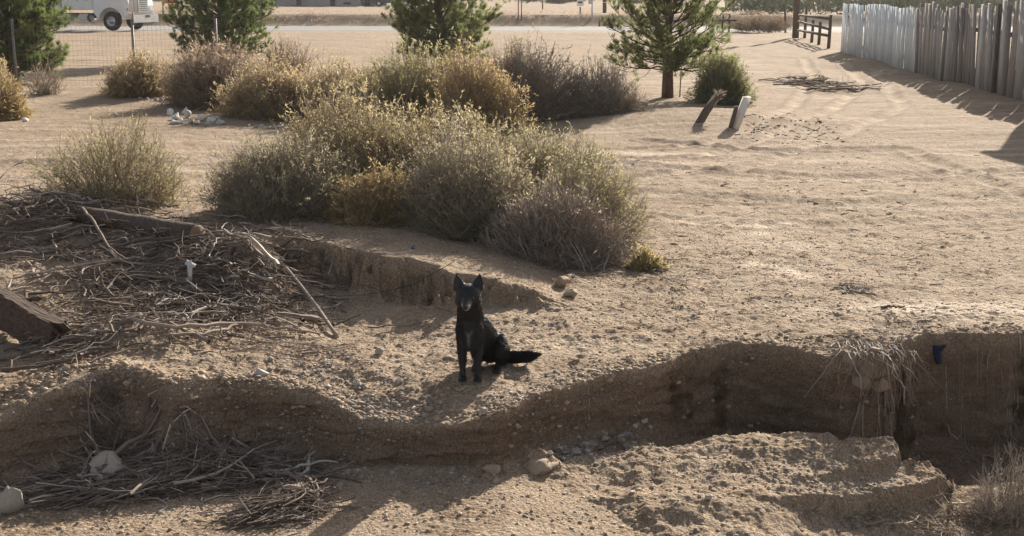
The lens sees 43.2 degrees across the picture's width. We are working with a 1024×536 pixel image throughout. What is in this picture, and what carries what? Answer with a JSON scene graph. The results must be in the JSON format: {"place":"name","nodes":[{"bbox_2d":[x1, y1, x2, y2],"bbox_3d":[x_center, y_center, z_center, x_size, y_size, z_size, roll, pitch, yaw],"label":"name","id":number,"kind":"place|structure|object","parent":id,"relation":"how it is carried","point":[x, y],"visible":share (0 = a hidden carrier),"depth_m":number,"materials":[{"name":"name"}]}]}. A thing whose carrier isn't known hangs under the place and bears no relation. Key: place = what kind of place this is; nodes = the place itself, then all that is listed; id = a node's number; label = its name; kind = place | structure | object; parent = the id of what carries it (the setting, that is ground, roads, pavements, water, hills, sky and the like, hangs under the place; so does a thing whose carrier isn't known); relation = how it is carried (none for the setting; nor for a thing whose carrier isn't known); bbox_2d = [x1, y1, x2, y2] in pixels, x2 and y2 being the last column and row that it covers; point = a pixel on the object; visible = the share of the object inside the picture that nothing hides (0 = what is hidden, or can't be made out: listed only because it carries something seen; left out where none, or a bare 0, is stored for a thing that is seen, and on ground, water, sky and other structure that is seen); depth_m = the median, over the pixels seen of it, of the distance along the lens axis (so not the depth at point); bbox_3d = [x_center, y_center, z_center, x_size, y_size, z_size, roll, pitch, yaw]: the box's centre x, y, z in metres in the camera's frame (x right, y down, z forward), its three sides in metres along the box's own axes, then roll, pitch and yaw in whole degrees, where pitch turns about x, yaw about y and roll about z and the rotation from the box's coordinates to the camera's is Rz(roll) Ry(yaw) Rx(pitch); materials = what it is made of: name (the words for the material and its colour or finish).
{"place":"outdoors","nodes":[
{"label":"outdoors","id":0,"kind":"place"},
{"bbox_2d":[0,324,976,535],"bbox_3d":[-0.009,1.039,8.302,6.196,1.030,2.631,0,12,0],"label":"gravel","id":1,"kind":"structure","parent":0,"point":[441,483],"depth_m":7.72,"materials":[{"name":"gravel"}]},
{"bbox_2d":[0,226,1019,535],"bbox_3d":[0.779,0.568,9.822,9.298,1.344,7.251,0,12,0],"label":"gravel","id":2,"kind":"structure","parent":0,"point":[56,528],"depth_m":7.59,"materials":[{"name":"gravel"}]},
{"bbox_2d":[0,0,1023,535],"bbox_3d":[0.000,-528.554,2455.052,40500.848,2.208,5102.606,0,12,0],"label":"ground","id":3,"kind":"structure","parent":0,"point":[966,122],"depth_m":9.37,"materials":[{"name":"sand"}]},
{"bbox_2d":[0,486,24,513],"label":"boulder","id":4,"kind":"object","parent":3,"relation":"on","point":[11,500],"visible":0.93,"depth_m":7.06,"materials":[{"name":"stone"}]},
{"bbox_2d":[0,55,34,121],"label":"bush","id":5,"kind":"object","parent":3,"relation":"on","point":[11,109],"visible":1,"depth_m":22.93,"materials":[{"name":"yellow plant"}]},
{"bbox_2d":[0,0,76,83],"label":"pine tree","id":6,"kind":"object","parent":3,"relation":"on","point":[35,17],"visible":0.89,"depth_m":31.27,"materials":[{"name":"green plant"}]},
{"bbox_2d":[22,56,66,94],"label":"bush","id":7,"kind":"object","parent":3,"relation":"on","point":[42,90],"visible":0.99,"depth_m":26.53,"materials":[{"name":"beige plant"}]},
{"bbox_2d":[0,176,198,266],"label":"brush pile","id":8,"kind":"object","parent":3,"relation":"on","point":[24,203],"visible":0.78,"depth_m":11.55,"materials":[{"name":"brown plant"}]},
{"bbox_2d":[0,162,109,205],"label":"branch","id":9,"kind":"object","parent":8,"relation":"on","point":[43,168],"visible":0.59,"depth_m":13.68,"materials":[{"name":"brown plant"}]},
{"bbox_2d":[60,204,205,241],"bbox_3d":[-3.325,-0.395,11.232,1.974,0.188,0.165,10,16,39],"label":"fallen log","id":10,"kind":"object","parent":8,"relation":"on","point":[145,223],"visible":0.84,"depth_m":11.05,"materials":[{"name":"wood"}]},
{"bbox_2d":[55,356,145,464],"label":"root tuft","id":11,"kind":"object","parent":3,"relation":"on","point":[97,398],"visible":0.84,"depth_m":7.75,"materials":[{"name":"brown plant"}]},
{"bbox_2d":[18,101,198,211],"bbox_3d":[-3.882,-1.129,12.591,1.681,1.186,1.424,0,12,0],"label":"bush","id":12,"kind":"object","parent":3,"relation":"on","point":[158,181],"visible":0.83,"depth_m":12.39,"materials":[{"name":"green plant"}]},
{"bbox_2d":[0,18,217,85],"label":"wire fence","id":13,"kind":"object","parent":3,"relation":"on","point":[12,30],"visible":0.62,"depth_m":30.58,"materials":[{"name":"metal"}]},
{"bbox_2d":[129,0,138,24],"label":"panel sign","id":14,"kind":"object","parent":13,"relation":"attached to","point":[133,5],"visible":1,"depth_m":30.35,"materials":[{"name":"metal"}]},
{"bbox_2d":[95,45,172,98],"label":"bush","id":15,"kind":"object","parent":3,"relation":"on","point":[137,77],"visible":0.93,"depth_m":26.10,"materials":[{"name":"beige plant"}]},
{"bbox_2d":[119,379,172,449],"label":"root tuft","id":16,"kind":"object","parent":3,"relation":"on","point":[149,401],"visible":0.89,"depth_m":7.70,"materials":[{"name":"brown plant"}]},
{"bbox_2d":[166,108,173,114],"bbox_3d":[-6.205,-2.827,23.430,0.123,0.134,0.181,3,13,15],"label":"rubble chunk","id":17,"kind":"object","parent":3,"relation":"on","point":[170,111],"visible":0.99,"depth_m":23.40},
{"bbox_2d":[162,0,183,13],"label":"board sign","id":18,"kind":"object","parent":3,"relation":"on","point":[169,5],"visible":0.22,"depth_m":84.30,"materials":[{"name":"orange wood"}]},
{"bbox_2d":[184,110,190,117],"bbox_3d":[-5.779,-2.740,23.021,0.133,0.166,0.156,-3,13,-15],"label":"rubble chunk","id":19,"kind":"object","parent":3,"relation":"on","point":[187,113],"visible":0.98,"depth_m":22.96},
{"bbox_2d":[0,380,375,517],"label":"brush pile","id":20,"kind":"object","parent":3,"relation":"on","point":[146,476],"visible":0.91,"depth_m":7.37,"materials":[{"name":"brown plant"}]},
{"bbox_2d":[89,450,126,476],"bbox_3d":[-2.314,1.145,7.431,0.225,0.169,0.195,3,12,12],"label":"rock","id":21,"kind":"object","parent":20,"relation":"on","point":[113,459],"visible":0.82,"depth_m":7.41,"materials":[{"name":"stone"}]},
{"bbox_2d":[159,462,252,481],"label":"branch","id":22,"kind":"object","parent":20,"relation":"on","point":[184,463],"visible":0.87,"depth_m":7.43,"materials":[{"name":"brown plant"}]},
{"bbox_2d":[258,469,313,487],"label":"branch","id":23,"kind":"object","parent":20,"relation":"on","point":[276,471],"visible":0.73,"depth_m":7.33,"materials":[{"name":"brown plant"}]},
{"bbox_2d":[152,29,264,111],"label":"bush","id":24,"kind":"object","parent":3,"relation":"on","point":[191,82],"visible":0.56,"depth_m":24.73,"materials":[{"name":"brown plant"}]},
{"bbox_2d":[207,117,216,122],"bbox_3d":[-5.230,-2.575,22.520,0.149,0.126,0.143,-9,15,-35],"label":"rubble chunk","id":25,"kind":"object","parent":3,"relation":"on","point":[212,119],"visible":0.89,"depth_m":22.49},
{"bbox_2d":[0,207,435,391],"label":"brush pile","id":26,"kind":"object","parent":3,"relation":"on","point":[143,304],"visible":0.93,"depth_m":9.82,"materials":[{"name":"brown plant"}]},
{"bbox_2d":[0,286,69,346],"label":"timber beam","id":27,"kind":"structure","parent":26,"relation":"on","point":[20,314],"depth_m":8.64,"materials":[{"name":"wood"}]},
{"bbox_2d":[7,255,144,288],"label":"branch","id":28,"kind":"object","parent":26,"relation":"on","point":[17,277],"visible":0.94,"depth_m":10.30,"materials":[{"name":"brown plant"}]},
{"bbox_2d":[81,207,131,267],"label":"branch","id":29,"kind":"object","parent":26,"relation":"on","point":[96,226],"visible":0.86,"depth_m":11.03,"materials":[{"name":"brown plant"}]},
{"bbox_2d":[185,260,195,283],"bbox_3d":[-2.461,0.052,9.899,0.088,0.235,0.035,4,13,18],"label":"plastic scrap","id":30,"kind":"object","parent":26,"relation":"on","point":[190,264],"visible":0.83,"depth_m":9.88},
{"bbox_2d":[164,323,239,336],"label":"branch","id":31,"kind":"object","parent":26,"relation":"on","point":[201,334],"visible":0.98,"depth_m":8.61,"materials":[{"name":"brown plant"}]},
{"bbox_2d":[131,317,319,334],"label":"branch","id":32,"kind":"object","parent":26,"relation":"on","point":[149,323],"visible":1,"depth_m":8.71,"materials":[{"name":"brown plant"}]},
{"bbox_2d":[197,236,338,338],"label":"branch","id":33,"kind":"object","parent":26,"relation":"on","point":[323,316],"visible":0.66,"depth_m":9.79,"materials":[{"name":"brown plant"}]},
{"bbox_2d":[161,0,278,58],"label":"pine tree","id":34,"kind":"object","parent":3,"relation":"on","point":[247,16],"visible":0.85,"depth_m":40.80,"materials":[{"name":"green plant"}]},
{"bbox_2d":[205,42,316,121],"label":"bush","id":35,"kind":"object","parent":3,"relation":"on","point":[263,94],"visible":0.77,"depth_m":23.08,"materials":[{"name":"beige plant"}]},
{"bbox_2d":[254,368,268,375],"bbox_3d":[-1.532,0.643,7.903,0.085,0.069,0.068,1,12,6],"label":"rock","id":36,"kind":"object","parent":3,"relation":"on","point":[258,371],"visible":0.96,"depth_m":7.88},
{"bbox_2d":[179,122,375,223],"bbox_3d":[-2.094,-0.894,11.959,1.698,0.934,1.600,-11,16,-40],"label":"bush","id":37,"kind":"object","parent":3,"relation":"on","point":[289,187],"visible":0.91,"depth_m":11.75,"materials":[{"name":"green plant"}]},
{"bbox_2d":[197,468,360,535],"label":"brush pile","id":38,"kind":"object","parent":3,"relation":"on","point":[300,501],"visible":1,"depth_m":6.90,"materials":[{"name":"brown plant"}]},
{"bbox_2d":[253,32,320,80],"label":"bush","id":39,"kind":"object","parent":3,"relation":"on","point":[300,60],"visible":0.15,"depth_m":26.60,"materials":[{"name":"brown plant"}]},
{"bbox_2d":[253,0,390,5],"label":"building","id":40,"kind":"structure","parent":3,"relation":"on","point":[323,2],"depth_m":137.31,"materials":[{"name":"grey paint"}]},
{"bbox_2d":[364,0,370,5],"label":"door","id":41,"kind":"structure","parent":40,"relation":"in","point":[366,2],"depth_m":138.06,"materials":[{"name":"paint"}]},
{"bbox_2d":[285,45,379,122],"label":"bush","id":42,"kind":"object","parent":3,"relation":"on","point":[343,73],"visible":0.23,"depth_m":22.80,"materials":[{"name":"beige plant"}]},
{"bbox_2d":[265,48,441,186],"bbox_3d":[-1.541,-1.372,12.854,2.074,1.630,1.829,-5,13,-22],"label":"bush","id":43,"kind":"object","parent":3,"relation":"on","point":[350,116],"visible":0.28,"depth_m":12.68,"materials":[{"name":"plant"}]},
{"bbox_2d":[314,152,421,227],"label":"bush","id":44,"kind":"object","parent":3,"relation":"on","point":[366,203],"visible":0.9,"depth_m":11.53,"materials":[{"name":"yellow plant"}]},
{"bbox_2d":[375,347,383,354],"bbox_3d":[-0.880,0.548,8.519,0.059,0.062,0.078,-5,13,-21],"label":"rock","id":45,"kind":"object","parent":3,"relation":"on","point":[379,351],"visible":0.94,"depth_m":8.49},
{"bbox_2d":[326,263,450,296],"bbox_3d":[-0.949,0.077,10.001,0.970,0.272,0.195,-1,12,-4],"label":"wire strand","id":46,"kind":"object","parent":3,"relation":"on","point":[389,290],"visible":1,"depth_m":10.04,"materials":[{"name":"brown metal"}]},
{"bbox_2d":[371,0,410,5],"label":"parked car","id":47,"kind":"object","parent":3,"relation":"on","point":[379,2],"visible":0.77,"depth_m":134.32,"materials":[{"name":"paint"}]},
{"bbox_2d":[331,272,450,311],"bbox_3d":[-0.944,0.178,10.027,1.273,0.144,0.058,9,15,35],"label":"wire strand","id":48,"kind":"object","parent":3,"relation":"on","point":[392,294],"visible":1,"depth_m":10.04,"materials":[{"name":"brown metal"}]},
{"bbox_2d":[322,32,504,131],"bbox_3d":[-1.696,-3.182,21.941,3.191,1.827,2.054,0,12,0],"label":"bush","id":49,"kind":"object","parent":3,"relation":"on","point":[390,87],"visible":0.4,"depth_m":21.72,"materials":[{"name":"green plant"}]},
{"bbox_2d":[66,9,792,22],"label":"berm weeds","id":50,"kind":"object","parent":3,"relation":"on","point":[315,11],"visible":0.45,"depth_m":82.09,"materials":[{"name":"brown plant"}]},
{"bbox_2d":[347,81,538,192],"bbox_3d":[-0.644,-1.142,12.703,1.978,1.352,1.634,0,12,0],"label":"bush","id":51,"kind":"object","parent":3,"relation":"on","point":[406,138],"visible":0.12,"depth_m":12.53,"materials":[{"name":"plant"}]},
{"bbox_2d":[381,0,507,67],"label":"pine tree","id":52,"kind":"object","parent":3,"relation":"on","point":[412,22],"visible":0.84,"depth_m":37.57,"materials":[{"name":"green plant"}]},
{"bbox_2d":[382,102,551,243],"bbox_3d":[-0.432,-0.874,11.651,1.720,1.240,1.558,0,12,0],"label":"bush","id":53,"kind":"object","parent":3,"relation":"on","point":[454,199],"visible":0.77,"depth_m":11.42,"materials":[{"name":"green plant"}]},
{"bbox_2d":[423,31,543,137],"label":"bush","id":54,"kind":"object","parent":3,"relation":"on","point":[480,88],"visible":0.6,"depth_m":20.58,"materials":[{"name":"yellow plant"}]},
{"bbox_2d":[480,407,487,414],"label":"rock","id":55,"kind":"object","parent":3,"relation":"on","point":[484,411],"visible":1,"depth_m":7.42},
{"bbox_2d":[482,464,500,473],"bbox_3d":[-0.111,1.140,7.324,0.112,0.075,0.102,4,13,18],"label":"clod","id":56,"kind":"object","parent":3,"relation":"on","point":[492,469],"visible":1,"depth_m":7.28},
{"bbox_2d":[453,273,542,381],"bbox_3d":[-0.179,0.314,8.028,0.695,0.676,0.416,-12,17,-44],"label":"dog","id":57,"kind":"object","parent":3,"relation":"on","point":[480,338],"visible":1,"depth_m":7.87},
{"bbox_2d":[501,33,527,73],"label":"bush","id":58,"kind":"object","parent":3,"relation":"on","point":[515,48],"visible":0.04,"depth_m":28.14,"materials":[{"name":"beige plant"}]},
{"bbox_2d":[463,23,590,121],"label":"bush","id":59,"kind":"object","parent":3,"relation":"on","point":[548,98],"visible":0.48,"depth_m":23.31,"materials":[{"name":"brown plant"}]},
{"bbox_2d":[525,457,558,475],"bbox_3d":[0.163,1.145,7.442,0.215,0.110,0.201,1,12,3],"label":"clod","id":60,"kind":"object","parent":3,"relation":"on","point":[537,466],"visible":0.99,"depth_m":7.38,"materials":[{"name":"soil"}]},
{"bbox_2d":[543,0,570,3],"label":"scrub bush","id":61,"kind":"object","parent":3,"relation":"on","point":[556,1],"visible":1,"depth_m":162.56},
{"bbox_2d":[554,276,569,286],"bbox_3d":[0.407,0.107,10.334,0.122,0.094,0.099,-9,15,-35],"label":"clod","id":62,"kind":"object","parent":3,"relation":"on","point":[561,281],"visible":1,"depth_m":10.30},
{"bbox_2d":[488,107,637,204],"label":"bush","id":63,"kind":"object","parent":3,"relation":"on","point":[539,163],"visible":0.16,"depth_m":13.71,"materials":[{"name":"green plant"}]},
{"bbox_2d":[478,164,656,271],"bbox_3d":[0.418,-0.453,11.130,1.245,0.922,1.266,9,15,37],"label":"bush","id":64,"kind":"object","parent":3,"relation":"on","point":[565,235],"visible":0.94,"depth_m":11.04,"materials":[{"name":"brown plant"}]},
{"bbox_2d":[366,231,770,317],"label":"dry twigs","id":65,"kind":"object","parent":3,"relation":"on","point":[617,268],"visible":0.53,"depth_m":10.79,"materials":[{"name":"wood"}]},
{"bbox_2d":[564,288,577,296],"bbox_3d":[0.455,0.189,10.025,0.106,0.065,0.136,-1,12,-6],"label":"clod","id":66,"kind":"object","parent":3,"relation":"on","point":[572,292],"visible":1,"depth_m":9.98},
{"bbox_2d":[520,374,626,443],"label":"root hairs","id":67,"kind":"object","parent":3,"relation":"on","point":[564,383],"visible":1,"depth_m":7.92},
{"bbox_2d":[577,0,583,14],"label":"box sign","id":68,"kind":"object","parent":3,"relation":"on","point":[580,2],"visible":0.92,"depth_m":90.08,"materials":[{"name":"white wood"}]},
{"bbox_2d":[156,0,1016,14],"bbox_3d":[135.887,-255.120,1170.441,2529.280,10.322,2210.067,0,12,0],"label":"desert scrub","id":69,"kind":"object","parent":3,"relation":"on","point":[771,6],"visible":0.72,"depth_m":93.97,"materials":[{"name":"plant"}]},
{"bbox_2d":[588,0,592,17],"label":"white signpost","id":70,"kind":"object","parent":3,"relation":"on","point":[590,2],"visible":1,"depth_m":81.31,"materials":[{"name":"paint"}]},
{"bbox_2d":[526,132,660,252],"bbox_3d":[0.656,-0.675,11.911,1.495,1.125,1.274,0,12,0],"label":"bush","id":71,"kind":"object","parent":3,"relation":"on","point":[611,193],"visible":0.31,"depth_m":11.82,"materials":[{"name":"green plant"}]},
{"bbox_2d":[603,0,606,12],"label":"banded pole","id":72,"kind":"object","parent":3,"relation":"on","point":[604,6],"visible":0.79,"depth_m":98.89,"materials":[{"name":"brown wood"}]},
{"bbox_2d":[553,44,657,117],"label":"bush","id":73,"kind":"object","parent":3,"relation":"on","point":[603,98],"visible":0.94,"depth_m":23.57,"materials":[{"name":"grey plant"}]},
{"bbox_2d":[616,436,625,442],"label":"stone","id":74,"kind":"object","parent":3,"relation":"on","point":[620,439],"visible":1,"depth_m":7.92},
{"bbox_2d":[622,431,632,437],"bbox_3d":[0.718,1.048,8.149,0.088,0.041,0.049,-2,12,-7],"label":"stone","id":75,"kind":"object","parent":3,"relation":"on","point":[627,434],"visible":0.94,"depth_m":8.13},
{"bbox_2d":[624,242,669,272],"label":"bush","id":76,"kind":"object","parent":3,"relation":"on","point":[646,259],"visible":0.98,"depth_m":11.01,"materials":[{"name":"plant"}]},
{"bbox_2d":[599,0,736,97],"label":"pine tree","id":77,"kind":"object","parent":3,"relation":"on","point":[663,39],"visible":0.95,"depth_m":27.87,"materials":[{"name":"green plant"}]},
{"bbox_2d":[323,143,1022,483],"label":"straws","id":78,"kind":"object","parent":3,"relation":"on","point":[892,254],"visible":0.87,"depth_m":11.93,"materials":[{"name":"plant"}]},
{"bbox_2d":[695,89,727,122],"bbox_3d":[3.338,-2.664,22.124,0.906,0.814,0.270,-12,17,-43],"label":"leaning post","id":79,"kind":"object","parent":3,"relation":"on","point":[709,107],"visible":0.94,"depth_m":22.09,"materials":[{"name":"brown wood"}]},
{"bbox_2d":[680,44,759,105],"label":"bush","id":80,"kind":"object","parent":3,"relation":"on","point":[723,75],"visible":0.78,"depth_m":26.78,"materials":[{"name":"green plant"}]},
{"bbox_2d":[712,14,736,31],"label":"old corral rail","id":81,"kind":"object","parent":3,"relation":"on","point":[723,20],"visible":0.5,"depth_m":71.11,"materials":[{"name":"grey wood"}]},
{"bbox_2d":[668,331,792,434],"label":"root hairs","id":82,"kind":"object","parent":3,"relation":"on","point":[694,343],"visible":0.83,"depth_m":8.71},
{"bbox_2d":[728,97,750,129],"bbox_3d":[3.792,-2.528,21.617,0.190,0.630,0.690,9,15,35],"label":"leaning plank","id":83,"kind":"object","parent":3,"relation":"on","point":[738,114],"visible":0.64,"depth_m":21.55,"materials":[{"name":"grey wood"}]},
{"bbox_2d":[729,17,753,31],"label":"scrub bush","id":84,"kind":"object","parent":3,"relation":"on","point":[738,26],"visible":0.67,"depth_m":71.09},
{"bbox_2d":[740,9,765,14],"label":"scrub bush","id":85,"kind":"object","parent":3,"relation":"on","point":[752,13],"visible":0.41,"depth_m":89.63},
{"bbox_2d":[737,14,774,32],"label":"scrub bush","id":86,"kind":"object","parent":3,"relation":"on","point":[755,24],"visible":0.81,"depth_m":69.98,"materials":[{"name":"plant"}]},
{"bbox_2d":[760,17,788,32],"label":"scrub bush","id":87,"kind":"object","parent":3,"relation":"on","point":[771,25],"visible":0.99,"depth_m":68.99,"materials":[{"name":"plant"}]},
{"bbox_2d":[769,16,792,29],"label":"scrub bush","id":88,"kind":"object","parent":3,"relation":"on","point":[787,24],"visible":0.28,"depth_m":73.19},
{"bbox_2d":[721,113,847,144],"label":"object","id":89,"kind":"object","parent":3,"relation":"on","point":[819,120],"visible":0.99,"depth_m":21.25,"materials":[{"name":"brown plant"}]},
{"bbox_2d":[784,4,786,32],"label":"fence post","id":90,"kind":"object","parent":3,"relation":"on","point":[785,31],"visible":0.82,"depth_m":70.07,"materials":[{"name":"brown wood"}]},
{"bbox_2d":[792,0,799,37],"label":"utility pole","id":91,"kind":"object","parent":3,"relation":"on","point":[796,18],"visible":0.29,"depth_m":61.02,"materials":[{"name":"brown wood"}]},
{"bbox_2d":[797,7,832,47],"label":"rail fence","id":92,"kind":"object","parent":3,"relation":"on","point":[820,27],"visible":0.86,"depth_m":54.18,"materials":[{"name":"brown wood"}]},
{"bbox_2d":[758,73,889,92],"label":"dead branch","id":93,"kind":"object","parent":3,"relation":"on","point":[817,83],"visible":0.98,"depth_m":31.30,"materials":[{"name":"wood"}]},
{"bbox_2d":[830,279,874,295],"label":"litter","id":94,"kind":"object","parent":3,"relation":"on","point":[852,288],"visible":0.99,"depth_m":10.32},
{"bbox_2d":[804,339,946,429],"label":"root clump","id":95,"kind":"object","parent":3,"relation":"on","point":[878,364],"visible":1,"depth_m":8.40,"materials":[{"name":"beige plant"}]},
{"bbox_2d":[810,310,970,438],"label":"dry grass","id":96,"kind":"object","parent":3,"relation":"on","point":[857,348],"visible":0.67,"depth_m":8.72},
{"bbox_2d":[881,304,904,308],"bbox_3d":[2.854,0.289,9.691,0.245,0.041,0.041,-6,14,-26],"label":"stick","id":97,"kind":"object","parent":3,"relation":"on","point":[887,306],"visible":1,"depth_m":9.67,"materials":[{"name":"brown wood"}]},
{"bbox_2d":[816,473,1023,535],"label":"dry grass","id":98,"kind":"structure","parent":3,"relation":"on","point":[927,521],"depth_m":7.42,"materials":[{"name":"plant"}]},
{"bbox_2d":[840,0,1023,100],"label":"board fence","id":99,"kind":"object","parent":3,"relation":"on","point":[996,69],"visible":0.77,"depth_m":32.76,"materials":[{"name":"grey wood"}]},
{"bbox_2d":[933,345,945,364],"bbox_3d":[2.969,0.601,8.970,0.100,0.133,0.053,0,12,0],"label":"blue rag","id":100,"kind":"object","parent":3,"relation":"on","point":[937,349],"visible":1,"depth_m":8.96,"materials":[{"name":"fabric"}]},
{"bbox_2d":[919,325,1018,472],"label":"root hairs","id":101,"kind":"object","parent":3,"relation":"on","point":[962,386],"visible":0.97,"depth_m":9.04},
{"bbox_2d":[953,440,1023,534],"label":"bush","id":102,"kind":"object","parent":3,"relation":"on","point":[1011,502],"visible":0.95,"depth_m":7.47,"materials":[{"name":"beige plant"}]},
{"bbox_2d":[990,321,1023,470],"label":"twig tuft","id":103,"kind":"object","parent":3,"relation":"on","point":[1011,368],"visible":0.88,"depth_m":9.06,"materials":[{"name":"plant"}]},
{"bbox_2d":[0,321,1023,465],"bbox_3d":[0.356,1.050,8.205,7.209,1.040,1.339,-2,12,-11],"label":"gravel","id":104,"kind":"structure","parent":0,"point":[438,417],"depth_m":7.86,"materials":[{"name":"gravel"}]},
{"bbox_2d":[45,26,1012,32],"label":"road","id":105,"kind":"structure","parent":0,"point":[374,29],"depth_m":73.82,"materials":[{"name":"asphalt"}]},
{"bbox_2d":[25,0,158,30],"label":"service truck","id":106,"kind":"object","parent":105,"relation":"on","point":[111,13],"visible":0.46,"depth_m":71.58,"materials":[{"name":"metal"}]},
{"bbox_2d":[497,26,549,26],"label":"road marking","id":107,"kind":"object","parent":105,"relation":"on","point":[523,26],"visible":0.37,"depth_m":79.32,"materials":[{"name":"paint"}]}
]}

